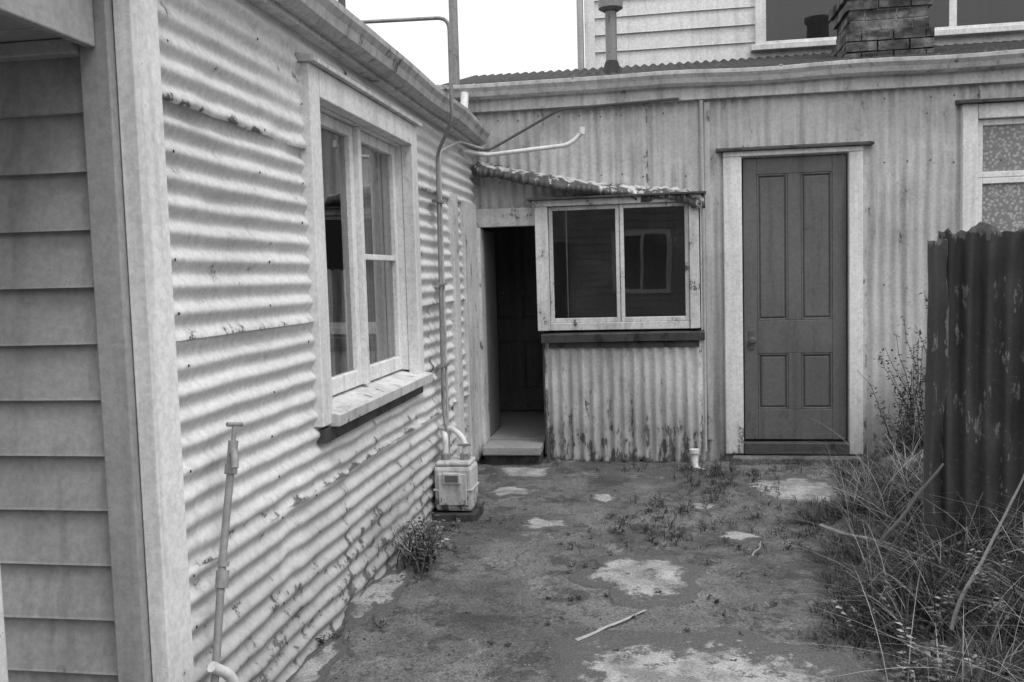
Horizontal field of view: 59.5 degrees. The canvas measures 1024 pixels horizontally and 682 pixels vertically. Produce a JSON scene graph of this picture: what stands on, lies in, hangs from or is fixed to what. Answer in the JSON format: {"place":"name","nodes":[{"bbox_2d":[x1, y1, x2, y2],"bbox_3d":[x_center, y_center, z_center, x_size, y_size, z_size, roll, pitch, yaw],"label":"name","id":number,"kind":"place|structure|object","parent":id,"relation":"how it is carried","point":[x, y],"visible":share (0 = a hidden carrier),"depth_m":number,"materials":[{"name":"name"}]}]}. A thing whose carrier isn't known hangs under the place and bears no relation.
{"place":"outdoors","nodes":[
{"label":"outdoors","id":0,"kind":"place"},
{"bbox_2d":[337,0,584,84],"label":"sky","id":1,"kind":"structure","parent":0,"point":[496,37],"materials":[{"name":"white"}]},
{"bbox_2d":[325,436,1023,681],"bbox_3d":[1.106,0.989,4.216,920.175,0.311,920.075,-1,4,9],"label":"ground","id":2,"kind":"structure","parent":0,"point":[424,637],"depth_m":4.17,"materials":[{"name":"soil"}]},
{"bbox_2d":[207,422,243,681],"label":"garden standpipe tap","id":3,"kind":"object","parent":2,"relation":"on","point":[216,669],"visible":1,"depth_m":2.64,"materials":[{"name":"grey metal"}]},
{"bbox_2d":[0,0,489,681],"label":"corrugated iron cottage","id":4,"kind":"structure","parent":2,"relation":"on","point":[216,216],"depth_m":2.76,"materials":[{"name":"white paint"}]},
{"bbox_2d":[338,0,345,7],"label":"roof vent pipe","id":5,"kind":"object","parent":4,"relation":"on","point":[343,2],"depth_m":4.26,"materials":[{"name":"grey metal"}]},
{"bbox_2d":[361,16,482,451],"bbox_3d":[-0.571,-0.615,5.605,1.744,2.581,0.813,-5,6,-42],"label":"gas supply pipe","id":6,"kind":"object","parent":4,"relation":"attached to","point":[441,283],"visible":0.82,"depth_m":5.45,"materials":[{"name":"grey metal"}]},
{"bbox_2d":[448,0,468,108],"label":"roof vent pipe","id":7,"kind":"object","parent":4,"relation":"on","point":[453,19],"visible":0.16,"depth_m":6.69,"materials":[{"name":"white metal"}]},
{"bbox_2d":[286,630,346,681],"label":"concrete patch","id":8,"kind":"object","parent":2,"relation":"on","point":[320,661],"visible":1,"depth_m":3.38,"materials":[{"name":"grey concrete"}]},
{"bbox_2d":[342,563,417,632],"bbox_3d":[-0.597,1.158,4.093,0.234,0.049,0.901,-1,4,9],"label":"concrete patch","id":9,"kind":"object","parent":2,"relation":"on","point":[377,600],"visible":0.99,"depth_m":3.97,"materials":[{"name":"grey concrete"}]},
{"bbox_2d":[385,510,480,576],"bbox_3d":[-0.479,1.000,4.517,0.572,0.268,0.712,2,6,42],"label":"spiky wall plant","id":10,"kind":"object","parent":2,"relation":"on","point":[422,548],"visible":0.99,"depth_m":4.49,"materials":[{"name":"grey plant"}]},
{"bbox_2d":[432,425,483,521],"bbox_3d":[-0.337,0.804,5.393,0.277,0.571,0.256,-1,4,9],"label":"gas meter","id":11,"kind":"object","parent":2,"relation":"on","point":[455,489],"visible":0.99,"depth_m":5.31,"materials":[{"name":"paint"}]},
{"bbox_2d":[480,485,545,499],"bbox_3d":[0.006,1.005,5.928,0.457,0.044,0.304,-1,4,9],"label":"concrete patch","id":12,"kind":"object","parent":2,"relation":"on","point":[501,492],"visible":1,"depth_m":5.90,"materials":[{"name":"grey concrete"}]},
{"bbox_2d":[492,465,555,480],"bbox_3d":[0.068,0.943,6.375,0.507,0.040,0.422,-1,4,9],"label":"concrete patch","id":13,"kind":"object","parent":2,"relation":"on","point":[510,472],"visible":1,"depth_m":6.35,"materials":[{"name":"grey concrete"}]},
{"bbox_2d":[517,516,573,531],"bbox_3d":[0.198,1.064,5.167,0.344,0.033,0.319,-1,4,9],"label":"concrete patch","id":14,"kind":"object","parent":2,"relation":"on","point":[533,523],"visible":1,"depth_m":5.15,"materials":[{"name":"grey concrete"}]},
{"bbox_2d":[314,456,892,681],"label":"grass tufts","id":15,"kind":"object","parent":2,"relation":"on","point":[716,472],"visible":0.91,"depth_m":5.17,"materials":[{"name":"grey plant"}]},
{"bbox_2d":[590,493,620,503],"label":"concrete patch","id":16,"kind":"object","parent":2,"relation":"on","point":[605,498],"visible":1,"depth_m":5.66,"materials":[{"name":"grey concrete"}]},
{"bbox_2d":[567,554,705,608],"bbox_3d":[0.584,1.121,4.232,0.687,0.051,0.749,-1,4,9],"label":"concrete patch","id":17,"kind":"object","parent":2,"relation":"on","point":[642,581],"visible":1,"depth_m":4.18,"materials":[{"name":"grey concrete"}]},
{"bbox_2d":[333,463,996,681],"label":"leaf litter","id":18,"kind":"object","parent":2,"relation":"on","point":[618,607],"visible":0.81,"depth_m":4.09,"materials":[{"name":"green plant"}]},
{"bbox_2d":[348,463,986,681],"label":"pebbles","id":19,"kind":"object","parent":2,"relation":"on","point":[816,626],"visible":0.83,"depth_m":4.23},
{"bbox_2d":[684,502,719,511],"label":"concrete patch","id":20,"kind":"object","parent":2,"relation":"on","point":[698,508],"visible":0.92,"depth_m":5.40,"materials":[{"name":"grey concrete"}]},
{"bbox_2d":[547,626,862,681],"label":"concrete patch","id":21,"kind":"object","parent":2,"relation":"on","point":[655,656],"visible":0.99,"depth_m":3.33,"materials":[{"name":"grey concrete"}]},
{"bbox_2d":[574,609,645,640],"bbox_3d":[0.415,1.170,3.693,0.427,0.012,0.030,-5,6,-41],"label":"stick","id":22,"kind":"object","parent":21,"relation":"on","point":[594,632],"visible":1,"depth_m":3.66,"materials":[{"name":"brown wood"}]},
{"bbox_2d":[437,40,1023,468],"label":"corrugated iron outbuilding","id":23,"kind":"structure","parent":2,"relation":"on","point":[695,262],"depth_m":6.49,"materials":[{"name":"paint"}]},
{"bbox_2d":[483,230,499,435],"bbox_3d":[-0.178,-0.069,7.145,0.040,1.600,0.480,-1,4,9],"label":"open door leaf","id":24,"kind":"structure","parent":23,"relation":"in","point":[489,237],"depth_m":7.13,"materials":[{"name":"grey wood"}]},
{"bbox_2d":[496,227,510,316],"bbox_3d":[-0.078,-0.652,8.223,0.116,0.856,0.016,-1,4,9],"label":"door panel","id":25,"kind":"structure","parent":23,"relation":"in","point":[502,233],"depth_m":8.22,"materials":[{"name":"grey paint"}]},
{"bbox_2d":[499,343,512,386],"bbox_3d":[-0.054,0.220,8.287,0.116,0.406,0.016,-1,4,9],"label":"door panel","id":26,"kind":"structure","parent":23,"relation":"in","point":[506,371],"depth_m":8.28,"materials":[{"name":"grey paint"}]},
{"bbox_2d":[523,226,536,315],"bbox_3d":[0.169,-0.656,8.183,0.116,0.856,0.016,-1,4,9],"label":"door panel","id":27,"kind":"structure","parent":23,"relation":"in","point":[528,231],"depth_m":8.18,"materials":[{"name":"grey paint"}]},
{"bbox_2d":[526,342,539,385],"bbox_3d":[0.193,0.216,8.247,0.116,0.406,0.016,-1,4,9],"label":"door panel","id":28,"kind":"structure","parent":23,"relation":"in","point":[532,349],"depth_m":8.24,"materials":[{"name":"grey paint"}]},
{"bbox_2d":[534,207,550,330],"bbox_3d":[0.236,-0.532,6.669,0.097,0.913,0.158,-1,4,9],"label":"window frame","id":29,"kind":"structure","parent":23,"relation":"in","point":[541,213],"depth_m":6.59,"materials":[{"name":"white paint"}]},
{"bbox_2d":[598,0,622,74],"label":"metal chimney flue","id":30,"kind":"object","parent":23,"relation":"on","point":[610,9],"visible":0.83,"depth_m":6.96,"materials":[{"name":"metal"}]},
{"bbox_2d":[688,205,699,328],"bbox_3d":[1.320,-0.549,6.493,0.073,0.912,0.158,-1,4,9],"label":"window frame right","id":31,"kind":"structure","parent":23,"relation":"in","point":[693,214],"depth_m":6.42,"materials":[{"name":"white paint"}]},
{"bbox_2d":[759,177,784,317],"bbox_3d":[1.877,-0.673,6.464,0.172,1.006,0.016,-1,4,9],"label":"door panel","id":32,"kind":"structure","parent":23,"relation":"in","point":[771,189],"depth_m":6.46,"materials":[{"name":"grey paint"}]},
{"bbox_2d":[761,356,784,405],"bbox_3d":[1.904,0.294,6.535,0.172,0.366,0.016,-1,4,9],"label":"door panel","id":33,"kind":"structure","parent":23,"relation":"in","point":[772,367],"depth_m":6.53,"materials":[{"name":"grey paint"}]},
{"bbox_2d":[804,356,828,405],"bbox_3d":[2.205,0.289,6.486,0.172,0.366,0.016,-1,4,9],"label":"door panel","id":34,"kind":"structure","parent":23,"relation":"in","point":[816,368],"depth_m":6.48,"materials":[{"name":"grey paint"}]},
{"bbox_2d":[804,175,828,316],"bbox_3d":[2.178,-0.678,6.415,0.172,1.006,0.016,-1,4,9],"label":"door panel","id":35,"kind":"structure","parent":23,"relation":"in","point":[816,187],"depth_m":6.41,"materials":[{"name":"grey paint"}]},
{"bbox_2d":[829,0,934,58],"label":"brick chimney","id":36,"kind":"object","parent":23,"relation":"on","point":[871,28],"visible":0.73,"depth_m":6.53,"materials":[{"name":"brick"}]},
{"bbox_2d":[960,103,977,230],"bbox_3d":[3.160,-1.087,6.212,0.100,1.081,0.102,-1,4,9],"label":"window frame","id":37,"kind":"structure","parent":23,"relation":"in","point":[969,112],"depth_m":6.16,"materials":[{"name":"white paint"}]},
{"bbox_2d":[714,529,762,543],"bbox_3d":[1.244,1.078,4.903,0.254,0.027,0.226,2,5,39],"label":"concrete patch","id":38,"kind":"object","parent":2,"relation":"on","point":[736,536],"visible":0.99,"depth_m":4.89,"materials":[{"name":"grey concrete"}]},
{"bbox_2d":[752,541,760,556],"bbox_3d":[1.250,1.060,4.564,0.020,0.017,0.231,1,5,28],"label":"stick","id":39,"kind":"object","parent":2,"relation":"on","point":[756,549],"visible":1,"depth_m":4.55,"materials":[{"name":"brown wood"}]},
{"bbox_2d":[733,475,858,509],"bbox_3d":[1.800,0.957,5.686,0.795,0.073,0.848,-1,4,9],"label":"concrete patch","id":40,"kind":"object","parent":2,"relation":"on","point":[790,492],"visible":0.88,"depth_m":5.64,"materials":[{"name":"grey concrete"}]},
{"bbox_2d":[714,404,1023,681],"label":"weeds","id":41,"kind":"object","parent":2,"relation":"on","point":[880,590],"visible":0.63,"depth_m":3.63,"materials":[{"name":"grey plant"}]},
{"bbox_2d":[819,524,934,559],"bbox_3d":[1.684,0.935,4.188,0.043,0.080,0.806,-3,4,-17],"label":"stick","id":42,"kind":"object","parent":41,"relation":"on","point":[836,531],"visible":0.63,"depth_m":4.31,"materials":[{"name":"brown wood"}]},
{"bbox_2d":[859,463,943,567],"bbox_3d":[1.695,0.771,3.911,0.344,0.508,0.023,1,5,31],"label":"stick","id":43,"kind":"object","parent":41,"relation":"on","point":[903,515],"visible":0.84,"depth_m":3.89,"materials":[{"name":"grey wood"}]},
{"bbox_2d":[949,474,1023,631],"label":"stick","id":44,"kind":"object","parent":41,"relation":"on","point":[958,603],"visible":0.94,"depth_m":3.41,"materials":[{"name":"grey wood"}]},
{"bbox_2d":[857,290,927,457],"bbox_3d":[2.966,0.168,5.961,1.259,1.274,0.652,-1,4,9],"label":"bush","id":45,"kind":"object","parent":2,"relation":"on","point":[911,421],"visible":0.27,"depth_m":6.05,"materials":[{"name":"grey plant"}]},
{"bbox_2d":[873,448,922,473],"bbox_3d":[2.614,0.800,5.932,0.414,0.193,0.526,-1,4,9],"label":"concrete patch","id":46,"kind":"object","parent":2,"relation":"on","point":[891,457],"visible":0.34,"depth_m":5.99,"materials":[{"name":"grey concrete"}]},
{"bbox_2d":[923,222,1023,572],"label":"corrugated iron fence","id":47,"kind":"object","parent":2,"relation":"on","point":[973,442],"visible":0.84,"depth_m":3.85,"materials":[{"name":"grey metal"}]},
{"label":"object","id":48,"kind":"object","parent":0,"visible":0},
{"bbox_2d":[584,0,595,69],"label":"corner board","id":49,"kind":"object","parent":48,"relation":"attached to","point":[589,24],"depth_m":8.01,"materials":[{"name":"white paint"}]},
{"bbox_2d":[576,0,583,69],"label":"downpipe","id":50,"kind":"object","parent":49,"relation":"attached to","point":[580,33],"depth_m":8.03,"materials":[{"name":"white metal"}]},
{"bbox_2d":[594,0,1023,68],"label":"weatherboards","id":51,"kind":"object","parent":48,"relation":"attached to","point":[656,32],"visible":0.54,"depth_m":7.90,"materials":[{"name":"paint"}]},
{"bbox_2d":[755,0,765,43],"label":"window surround","id":52,"kind":"object","parent":51,"relation":"attached to","point":[760,21],"visible":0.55,"depth_m":7.76,"materials":[{"name":"white wood"}]},
{"bbox_2d":[750,39,835,52],"bbox_3d":[2.570,-2.549,7.717,1.000,0.049,0.100,-1,4,9],"label":"window sill","id":53,"kind":"structure","parent":51,"relation":"attached to","point":[793,45],"depth_m":7.70,"materials":[{"name":"white wood"}]},
{"bbox_2d":[766,0,836,40],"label":"window pane","id":54,"kind":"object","parent":51,"relation":"attached to","point":[794,19],"depth_m":7.73,"materials":[{"name":"black glass"}]},
{"bbox_2d":[766,37,836,43],"bbox_3d":[2.570,-2.590,7.718,0.740,0.030,0.020,-1,4,9],"label":"window rail","id":55,"kind":"object","parent":54,"relation":"attached to","point":[799,40],"depth_m":7.72,"materials":[{"name":"white wood"}]},
{"bbox_2d":[928,0,1023,27],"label":"window pane","id":56,"kind":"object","parent":51,"relation":"attached to","point":[974,12],"depth_m":7.50,"materials":[{"name":"black glass"}]},
{"bbox_2d":[949,0,956,28],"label":"window mullion","id":57,"kind":"structure","parent":56,"relation":"attached to","point":[952,14],"depth_m":7.51},
{"bbox_2d":[935,22,1023,29],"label":"window rail","id":58,"kind":"object","parent":56,"relation":"attached to","point":[982,25],"depth_m":7.48,"materials":[{"name":"white wood"}]},
{"bbox_2d":[934,24,1023,37],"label":"window sill","id":59,"kind":"structure","parent":51,"relation":"attached to","point":[976,31],"depth_m":7.46,"materials":[{"name":"white wood"}]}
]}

